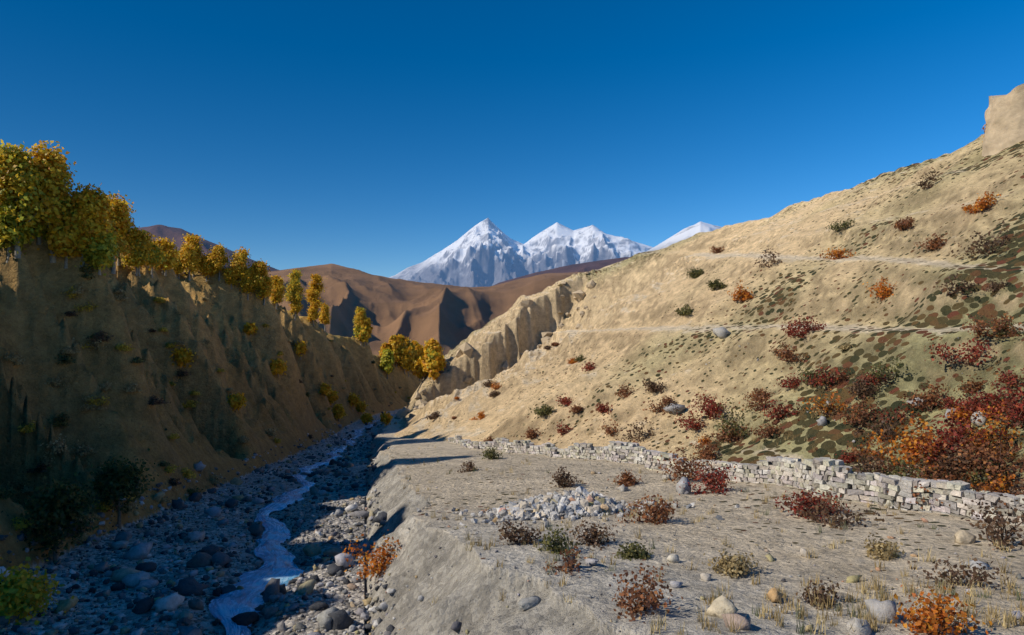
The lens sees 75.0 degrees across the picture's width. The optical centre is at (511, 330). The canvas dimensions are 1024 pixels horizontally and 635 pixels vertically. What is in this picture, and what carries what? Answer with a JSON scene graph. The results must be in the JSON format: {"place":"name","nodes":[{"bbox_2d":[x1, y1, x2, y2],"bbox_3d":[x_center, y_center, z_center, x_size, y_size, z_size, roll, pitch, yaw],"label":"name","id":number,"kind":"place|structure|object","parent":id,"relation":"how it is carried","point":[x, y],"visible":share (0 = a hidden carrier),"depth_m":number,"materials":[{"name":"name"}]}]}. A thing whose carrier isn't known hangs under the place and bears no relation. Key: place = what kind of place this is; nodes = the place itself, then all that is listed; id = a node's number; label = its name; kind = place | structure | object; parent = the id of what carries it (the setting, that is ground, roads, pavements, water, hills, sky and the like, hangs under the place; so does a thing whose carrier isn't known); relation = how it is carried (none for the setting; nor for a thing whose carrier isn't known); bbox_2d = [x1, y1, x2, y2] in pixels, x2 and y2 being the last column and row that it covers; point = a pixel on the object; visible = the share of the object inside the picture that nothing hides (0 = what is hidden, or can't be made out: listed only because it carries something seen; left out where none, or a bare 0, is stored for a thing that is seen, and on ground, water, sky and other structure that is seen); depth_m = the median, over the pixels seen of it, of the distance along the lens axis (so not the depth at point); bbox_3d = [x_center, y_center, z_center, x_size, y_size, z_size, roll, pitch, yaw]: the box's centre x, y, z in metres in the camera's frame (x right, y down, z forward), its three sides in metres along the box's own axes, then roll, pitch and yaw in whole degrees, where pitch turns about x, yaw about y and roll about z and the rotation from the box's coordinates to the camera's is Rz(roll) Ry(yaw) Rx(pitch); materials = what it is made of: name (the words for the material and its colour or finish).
{"place":"outdoors","nodes":[
{"label":"outdoors","id":0,"kind":"place"},
{"bbox_2d":[209,414,394,634],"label":"stream water","id":1,"kind":"structure","parent":0,"point":[274,554],"depth_m":32.14,"materials":[{"name":"blue liquid"}]},
{"bbox_2d":[0,134,1023,634],"bbox_3d":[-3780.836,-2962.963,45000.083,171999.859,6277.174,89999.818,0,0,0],"label":"terrain","id":2,"kind":"structure","parent":0,"point":[474,286],"depth_m":48.46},
{"bbox_2d":[0,148,18,211],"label":"poplar tree","id":3,"kind":"object","parent":2,"relation":"on","point":[3,191],"visible":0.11,"depth_m":46.44,"materials":[{"name":"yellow plant"}]},
{"bbox_2d":[0,193,45,262],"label":"poplar tree","id":4,"kind":"object","parent":2,"relation":"on","point":[8,233],"visible":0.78,"depth_m":46.45,"materials":[{"name":"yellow plant"}]},
{"bbox_2d":[0,139,67,258],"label":"poplar tree","id":5,"kind":"object","parent":2,"relation":"on","point":[17,170],"visible":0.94,"depth_m":46.36,"materials":[{"name":"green plant"}]},
{"bbox_2d":[0,557,76,624],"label":"bush","id":6,"kind":"object","parent":2,"relation":"on","point":[20,593],"visible":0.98,"depth_m":23.49,"materials":[{"name":"green plant"}]},
{"bbox_2d":[32,189,49,244],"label":"poplar tree","id":7,"kind":"object","parent":2,"relation":"on","point":[38,241],"visible":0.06,"depth_m":48.31,"materials":[{"name":"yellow plant"}]},
{"bbox_2d":[14,140,80,262],"bbox_3d":[-33.998,-9.447,48.891,4.857,9.041,5.018,0,0,0],"label":"poplar tree","id":8,"kind":"object","parent":2,"relation":"on","point":[54,165],"visible":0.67,"depth_m":47.96,"materials":[{"name":"yellow plant"}]},
{"bbox_2d":[1,467,101,563],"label":"young tree","id":9,"kind":"object","parent":2,"relation":"on","point":[61,507],"visible":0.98,"depth_m":31.15,"materials":[{"name":"green plant"}]},
{"bbox_2d":[36,194,73,240],"bbox_3d":[-33.775,-8.201,49.230,3.550,4.673,3.496,0,0,0],"label":"poplar tree","id":10,"kind":"object","parent":2,"relation":"on","point":[46,224],"visible":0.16,"depth_m":48.43,"materials":[{"name":"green plant"}]},
{"bbox_2d":[32,214,87,267],"bbox_3d":[-32.608,-6.635,49.039,3.361,4.173,3.517,0,0,0],"label":"poplar tree","id":11,"kind":"object","parent":2,"relation":"on","point":[58,245],"visible":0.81,"depth_m":48.13,"materials":[{"name":"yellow plant"}]},
{"bbox_2d":[44,207,82,239],"bbox_3d":[-32.632,-7.827,49.355,3.052,3.936,3.087,0,0,0],"label":"poplar tree","id":12,"kind":"object","parent":2,"relation":"on","point":[62,224],"visible":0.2,"depth_m":48.43,"materials":[{"name":"green plant"}]},
{"bbox_2d":[64,185,112,266],"bbox_3d":[-31.728,-7.794,49.612,3.634,6.273,3.406,0,0,34],"label":"poplar tree","id":13,"kind":"object","parent":2,"relation":"on","point":[72,199],"visible":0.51,"depth_m":48.67,"materials":[{"name":"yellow plant"}]},
{"bbox_2d":[63,182,120,261],"bbox_3d":[-31.444,-8.083,49.655,3.718,6.060,3.500,0,0,0],"label":"poplar tree","id":14,"kind":"object","parent":2,"relation":"on","point":[105,207],"visible":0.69,"depth_m":49.06,"materials":[{"name":"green plant"}]},
{"bbox_2d":[74,223,122,275],"bbox_3d":[-30.831,-6.096,49.835,3.141,3.952,3.298,0,0,-35],"label":"poplar tree","id":15,"kind":"object","parent":2,"relation":"on","point":[100,255],"visible":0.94,"depth_m":49.26,"materials":[{"name":"green plant"}]},
{"bbox_2d":[106,190,138,273],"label":"poplar tree","id":16,"kind":"object","parent":2,"relation":"on","point":[120,208],"visible":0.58,"depth_m":72.39,"materials":[{"name":"yellow plant"}]},
{"bbox_2d":[78,448,168,529],"bbox_3d":[-22.661,9.191,38.538,4.309,4.815,4.381,0,0,0],"label":"young tree","id":17,"kind":"object","parent":2,"relation":"on","point":[114,481],"visible":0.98,"depth_m":38.13,"materials":[{"name":"green plant"}]},
{"bbox_2d":[117,199,135,265],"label":"poplar tree","id":18,"kind":"object","parent":2,"relation":"on","point":[131,224],"visible":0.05,"depth_m":75.14,"materials":[{"name":"yellow plant"}]},
{"bbox_2d":[121,239,154,275],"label":"poplar tree","id":19,"kind":"object","parent":2,"relation":"on","point":[135,258],"visible":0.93,"depth_m":74.84,"materials":[{"name":"yellow plant"}]},
{"bbox_2d":[125,225,157,275],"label":"poplar tree","id":20,"kind":"object","parent":2,"relation":"on","point":[142,237],"visible":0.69,"depth_m":75.38,"materials":[{"name":"yellow plant"}]},
{"bbox_2d":[145,241,167,277],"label":"poplar tree","id":21,"kind":"object","parent":2,"relation":"on","point":[156,261],"visible":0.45,"depth_m":77.15,"materials":[{"name":"yellow plant"}]},
{"bbox_2d":[152,237,175,274],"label":"poplar tree","id":22,"kind":"object","parent":2,"relation":"on","point":[160,242],"visible":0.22,"depth_m":83.47,"materials":[{"name":"yellow plant"}]},
{"bbox_2d":[156,237,182,275],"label":"poplar tree","id":23,"kind":"object","parent":2,"relation":"on","point":[170,263],"visible":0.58,"depth_m":83.67,"materials":[{"name":"yellow plant"}]},
{"bbox_2d":[173,249,183,278],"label":"poplar tree","id":24,"kind":"object","parent":2,"relation":"on","point":[178,263],"visible":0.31,"depth_m":105.31,"materials":[{"name":"yellow plant"}]},
{"bbox_2d":[172,261,185,278],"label":"poplar tree","id":25,"kind":"object","parent":2,"relation":"on","point":[176,271],"visible":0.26,"depth_m":105.58,"materials":[{"name":"yellow plant"}]},
{"bbox_2d":[169,345,195,367],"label":"bush","id":26,"kind":"object","parent":2,"relation":"on","point":[182,356],"visible":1,"depth_m":73.10,"materials":[{"name":"green plant"}]},
{"bbox_2d":[177,243,200,280],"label":"poplar tree","id":27,"kind":"object","parent":2,"relation":"on","point":[189,258],"visible":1,"depth_m":105.15,"materials":[{"name":"yellow plant"}]},
{"bbox_2d":[178,233,207,277],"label":"poplar tree","id":28,"kind":"object","parent":2,"relation":"on","point":[193,239],"visible":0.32,"depth_m":108.71,"materials":[{"name":"yellow plant"}]},
{"bbox_2d":[0,405,394,634],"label":"boulders","id":29,"kind":"object","parent":2,"relation":"on","point":[330,618],"visible":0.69,"depth_m":30.47,"materials":[{"name":"grey stone"}]},
{"bbox_2d":[0,428,395,634],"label":"streambed cobbles","id":30,"kind":"object","parent":2,"relation":"on","point":[138,629],"visible":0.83,"depth_m":31.15,"materials":[{"name":"grey stone"}]},
{"bbox_2d":[0,477,397,634],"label":"rocks","id":31,"kind":"object","parent":2,"relation":"on","point":[213,597],"visible":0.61,"depth_m":29.29,"materials":[{"name":"grey stone"}]},
{"bbox_2d":[0,261,409,541],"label":"slope shrubs","id":32,"kind":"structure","parent":2,"relation":"on","point":[13,358],"depth_m":47.73,"materials":[{"name":"green plant"}]},
{"bbox_2d":[197,252,217,281],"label":"poplar tree","id":33,"kind":"object","parent":2,"relation":"on","point":[204,266],"visible":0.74,"depth_m":108.60,"materials":[{"name":"yellow plant"}]},
{"bbox_2d":[199,255,216,279],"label":"poplar tree","id":34,"kind":"object","parent":2,"relation":"on","point":[207,264],"visible":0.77,"depth_m":108.42,"materials":[{"name":"yellow plant"}]},
{"bbox_2d":[206,242,229,280],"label":"poplar tree","id":35,"kind":"object","parent":2,"relation":"on","point":[219,259],"visible":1,"depth_m":108.58,"materials":[{"name":"yellow plant"}]},
{"bbox_2d":[222,266,238,288],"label":"poplar tree","id":36,"kind":"object","parent":2,"relation":"on","point":[231,278],"visible":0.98,"depth_m":108.98,"materials":[{"name":"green plant"}]},
{"bbox_2d":[227,392,248,411],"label":"bush","id":37,"kind":"object","parent":2,"relation":"on","point":[237,400],"visible":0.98,"depth_m":74.87,"materials":[{"name":"green plant"}]},
{"bbox_2d":[226,246,250,284],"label":"poplar tree","id":38,"kind":"object","parent":2,"relation":"on","point":[239,260],"visible":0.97,"depth_m":109.48,"materials":[{"name":"yellow plant"}]},
{"bbox_2d":[236,270,256,299],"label":"poplar tree","id":39,"kind":"object","parent":2,"relation":"on","point":[248,288],"visible":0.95,"depth_m":109.53,"materials":[{"name":"yellow plant"}]},
{"bbox_2d":[239,266,257,292],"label":"poplar tree","id":40,"kind":"object","parent":2,"relation":"on","point":[250,269],"visible":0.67,"depth_m":109.69,"materials":[{"name":"yellow plant"}]},
{"bbox_2d":[242,322,257,336],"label":"bush","id":41,"kind":"object","parent":2,"relation":"on","point":[249,329],"visible":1,"depth_m":107.86,"materials":[{"name":"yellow plant"}]},
{"bbox_2d":[248,258,270,296],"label":"poplar tree","id":42,"kind":"object","parent":2,"relation":"on","point":[260,267],"visible":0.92,"depth_m":110.23,"materials":[{"name":"yellow plant"}]},
{"bbox_2d":[255,275,275,304],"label":"poplar tree","id":43,"kind":"object","parent":2,"relation":"on","point":[266,291],"visible":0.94,"depth_m":110.45,"materials":[{"name":"yellow plant"}]},
{"bbox_2d":[270,279,284,308],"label":"poplar tree","id":44,"kind":"object","parent":2,"relation":"on","point":[276,298],"visible":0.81,"depth_m":147.30,"materials":[{"name":"yellow plant"}]},
{"bbox_2d":[269,358,286,376],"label":"bush","id":45,"kind":"object","parent":2,"relation":"on","point":[278,366],"visible":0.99,"depth_m":106.81,"materials":[{"name":"yellow plant"}]},
{"bbox_2d":[270,275,285,305],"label":"poplar tree","id":46,"kind":"object","parent":2,"relation":"on","point":[280,285],"visible":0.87,"depth_m":147.45,"materials":[{"name":"yellow plant"}]},
{"bbox_2d":[284,268,306,314],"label":"poplar tree","id":47,"kind":"object","parent":2,"relation":"on","point":[294,288],"visible":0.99,"depth_m":174.43,"materials":[{"name":"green plant"}]},
{"bbox_2d":[288,294,304,320],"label":"poplar tree","id":48,"kind":"object","parent":2,"relation":"on","point":[296,305],"visible":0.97,"depth_m":175.01,"materials":[{"name":"yellow plant"}]},
{"bbox_2d":[293,341,307,359],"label":"tree sapling","id":49,"kind":"object","parent":2,"relation":"on","point":[300,347],"visible":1,"depth_m":146.56,"materials":[{"name":"yellow plant"}]},
{"bbox_2d":[306,304,319,325],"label":"poplar tree","id":50,"kind":"object","parent":2,"relation":"on","point":[313,314],"visible":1,"depth_m":183.54,"materials":[{"name":"yellow plant"}]},
{"bbox_2d":[305,274,324,321],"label":"poplar tree","id":51,"kind":"object","parent":2,"relation":"on","point":[314,290],"visible":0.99,"depth_m":183.83,"materials":[{"name":"yellow plant"}]},
{"bbox_2d":[318,302,331,331],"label":"poplar tree","id":52,"kind":"object","parent":2,"relation":"on","point":[324,317],"visible":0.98,"depth_m":208.46,"materials":[{"name":"yellow plant"}]},
{"bbox_2d":[318,382,332,398],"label":"tree sapling","id":53,"kind":"object","parent":2,"relation":"on","point":[325,389],"visible":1,"depth_m":146.84,"materials":[{"name":"yellow plant"}]},
{"bbox_2d":[327,390,339,407],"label":"tree sapling","id":54,"kind":"object","parent":2,"relation":"on","point":[333,396],"visible":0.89,"depth_m":161.38,"materials":[{"name":"yellow plant"}]},
{"bbox_2d":[332,404,347,421],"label":"tree sapling","id":55,"kind":"object","parent":2,"relation":"on","point":[338,411],"visible":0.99,"depth_m":158.86,"materials":[{"name":"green plant"}]},
{"bbox_2d":[348,392,359,411],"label":"tree sapling","id":56,"kind":"object","parent":2,"relation":"on","point":[353,398],"visible":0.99,"depth_m":182.36,"materials":[{"name":"yellow plant"}]},
{"bbox_2d":[353,306,365,327],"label":"poplar tree","id":57,"kind":"object","parent":2,"relation":"on","point":[359,308],"visible":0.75,"depth_m":225.45,"materials":[{"name":"yellow plant"}]},
{"bbox_2d":[352,325,366,344],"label":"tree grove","id":58,"kind":"object","parent":2,"relation":"on","point":[356,333],"visible":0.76,"depth_m":224.15,"materials":[{"name":"yellow plant"}]},
{"bbox_2d":[353,311,366,343],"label":"poplar tree","id":59,"kind":"object","parent":2,"relation":"on","point":[361,316],"visible":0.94,"depth_m":224.66,"materials":[{"name":"yellow plant"}]},
{"bbox_2d":[355,401,368,412],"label":"tree sapling","id":60,"kind":"object","parent":2,"relation":"on","point":[361,406],"visible":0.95,"depth_m":188.41,"materials":[{"name":"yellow plant"}]},
{"bbox_2d":[357,325,371,346],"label":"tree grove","id":61,"kind":"object","parent":2,"relation":"on","point":[367,335],"visible":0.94,"depth_m":223.96,"materials":[{"name":"yellow plant"}]},
{"bbox_2d":[360,413,373,423],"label":"tree sapling","id":62,"kind":"object","parent":2,"relation":"on","point":[366,418],"visible":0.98,"depth_m":178.06,"materials":[{"name":"green plant"}]},
{"bbox_2d":[361,317,372,344],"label":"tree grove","id":63,"kind":"object","parent":2,"relation":"on","point":[367,320],"visible":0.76,"depth_m":224.94,"materials":[{"name":"yellow plant"}]},
{"bbox_2d":[379,342,391,356],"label":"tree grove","id":64,"kind":"object","parent":2,"relation":"on","point":[386,345],"visible":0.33,"depth_m":264.90,"materials":[{"name":"yellow plant"}]},
{"bbox_2d":[380,411,392,426],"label":"tree sapling","id":65,"kind":"object","parent":2,"relation":"on","point":[386,419],"visible":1,"depth_m":147.26,"materials":[{"name":"green plant"}]},
{"bbox_2d":[379,354,394,378],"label":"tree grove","id":66,"kind":"object","parent":2,"relation":"on","point":[388,367],"visible":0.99,"depth_m":257.77,"materials":[{"name":"green plant"}]},
{"bbox_2d":[380,348,394,364],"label":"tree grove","id":67,"kind":"object","parent":2,"relation":"on","point":[388,351],"visible":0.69,"depth_m":258.82,"materials":[{"name":"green plant"}]},
{"bbox_2d":[388,334,400,350],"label":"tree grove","id":68,"kind":"object","parent":2,"relation":"on","point":[394,339],"visible":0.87,"depth_m":266.25,"materials":[{"name":"yellow plant"}]},
{"bbox_2d":[390,345,402,367],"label":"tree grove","id":69,"kind":"object","parent":2,"relation":"on","point":[396,353],"visible":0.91,"depth_m":265.03,"materials":[{"name":"yellow plant"}]},
{"bbox_2d":[390,334,405,350],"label":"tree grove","id":70,"kind":"object","parent":2,"relation":"on","point":[402,338],"visible":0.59,"depth_m":267.56,"materials":[{"name":"yellow plant"}]},
{"bbox_2d":[395,346,413,373],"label":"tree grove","id":71,"kind":"object","parent":2,"relation":"on","point":[405,352],"visible":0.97,"depth_m":266.37,"materials":[{"name":"yellow plant"}]},
{"bbox_2d":[405,336,412,348],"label":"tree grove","id":72,"kind":"object","parent":2,"relation":"on","point":[407,342],"visible":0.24,"depth_m":293.20,"materials":[{"name":"yellow plant"}]},
{"bbox_2d":[403,354,415,376],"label":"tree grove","id":73,"kind":"object","parent":2,"relation":"on","point":[411,367],"visible":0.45,"depth_m":268.42,"materials":[{"name":"yellow plant"}]},
{"bbox_2d":[409,342,418,357],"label":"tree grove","id":74,"kind":"object","parent":2,"relation":"on","point":[414,350],"visible":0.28,"depth_m":293.89,"materials":[{"name":"yellow plant"}]},
{"bbox_2d":[415,344,422,359],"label":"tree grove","id":75,"kind":"object","parent":2,"relation":"on","point":[419,348],"visible":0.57,"depth_m":300.19,"materials":[{"name":"yellow plant"}]},
{"bbox_2d":[412,358,427,384],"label":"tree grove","id":76,"kind":"object","parent":2,"relation":"on","point":[418,372],"visible":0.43,"depth_m":184.02,"materials":[{"name":"yellow plant"}]},
{"bbox_2d":[419,351,429,378],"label":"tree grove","id":77,"kind":"object","parent":2,"relation":"on","point":[422,361],"visible":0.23,"depth_m":180.53,"materials":[{"name":"yellow plant"}]},
{"bbox_2d":[426,362,439,382],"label":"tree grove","id":78,"kind":"object","parent":2,"relation":"on","point":[434,373],"visible":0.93,"depth_m":176.66,"materials":[{"name":"yellow plant"}]},
{"bbox_2d":[423,338,443,354],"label":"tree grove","id":79,"kind":"object","parent":2,"relation":"on","point":[432,343],"visible":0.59,"depth_m":184.27,"materials":[{"name":"yellow plant"}]},
{"bbox_2d":[425,351,444,379],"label":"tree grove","id":80,"kind":"object","parent":2,"relation":"on","point":[431,356],"visible":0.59,"depth_m":177.32,"materials":[{"name":"yellow plant"}]},
{"bbox_2d":[432,355,446,378],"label":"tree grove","id":81,"kind":"object","parent":2,"relation":"on","point":[440,360],"visible":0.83,"depth_m":177.51,"materials":[{"name":"yellow plant"}]},
{"bbox_2d":[377,272,595,427],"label":"spur rock outcrops","id":82,"kind":"object","parent":2,"relation":"on","point":[466,348],"visible":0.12,"depth_m":184.05,"materials":[{"name":"beige stone"}]},
{"bbox_2d":[416,486,739,527],"bbox_3d":[1.993,7.673,27.965,14.522,2.389,7.405,0,0,0],"label":"rubble pile","id":83,"kind":"object","parent":2,"relation":"on","point":[579,502],"visible":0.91,"depth_m":26.73,"materials":[{"name":"grey stone"}]},
{"bbox_2d":[341,168,1023,634],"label":"shrubs","id":84,"kind":"object","parent":2,"relation":"on","point":[933,618],"visible":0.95,"depth_m":27.17,"materials":[{"name":"red plant"}]},
{"bbox_2d":[380,327,1023,634],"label":"terrace stones","id":85,"kind":"object","parent":2,"relation":"on","point":[720,606],"visible":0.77,"depth_m":15.99,"materials":[{"name":"grey stone"}]},
{"bbox_2d":[384,381,1023,634],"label":"grass tufts","id":86,"kind":"object","parent":2,"relation":"on","point":[802,614],"visible":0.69,"depth_m":14.73,"materials":[{"name":"beige plant"}]},
{"bbox_2d":[426,278,1023,577],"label":"scattered shrubs","id":87,"kind":"object","parent":2,"relation":"on","point":[958,413],"visible":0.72,"depth_m":28.19,"materials":[{"name":"red plant"}]},
{"bbox_2d":[447,435,1023,525],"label":"dry stone wall","id":88,"kind":"structure","parent":2,"relation":"on","point":[834,475],"depth_m":28.41,"materials":[{"name":"grey stone"}]},
{"bbox_2d":[452,245,1023,623],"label":"scattered shrubs","id":89,"kind":"object","parent":2,"relation":"on","point":[862,387],"visible":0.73,"depth_m":24.31,"materials":[{"name":"red plant"}]},
{"bbox_2d":[454,284,1023,508],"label":"scattered shrubs","id":90,"kind":"object","parent":2,"relation":"on","point":[652,387],"visible":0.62,"depth_m":39.35,"materials":[{"name":"red plant"}]},
{"bbox_2d":[528,319,1023,491],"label":"scattered shrubs","id":91,"kind":"object","parent":2,"relation":"on","point":[711,405],"visible":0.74,"depth_m":36.35,"materials":[{"name":"red plant"}]},
{"bbox_2d":[981,83,1023,156],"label":"rock outcrop","id":92,"kind":"object","parent":2,"relation":"on","point":[1004,120],"visible":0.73,"depth_m":63.07,"materials":[{"name":"beige stone"}]},
{"bbox_2d":[0,0,1023,276],"label":"sky","id":93,"kind":"structure","parent":0,"point":[368,136],"materials":[{"name":"blue"}]}
]}

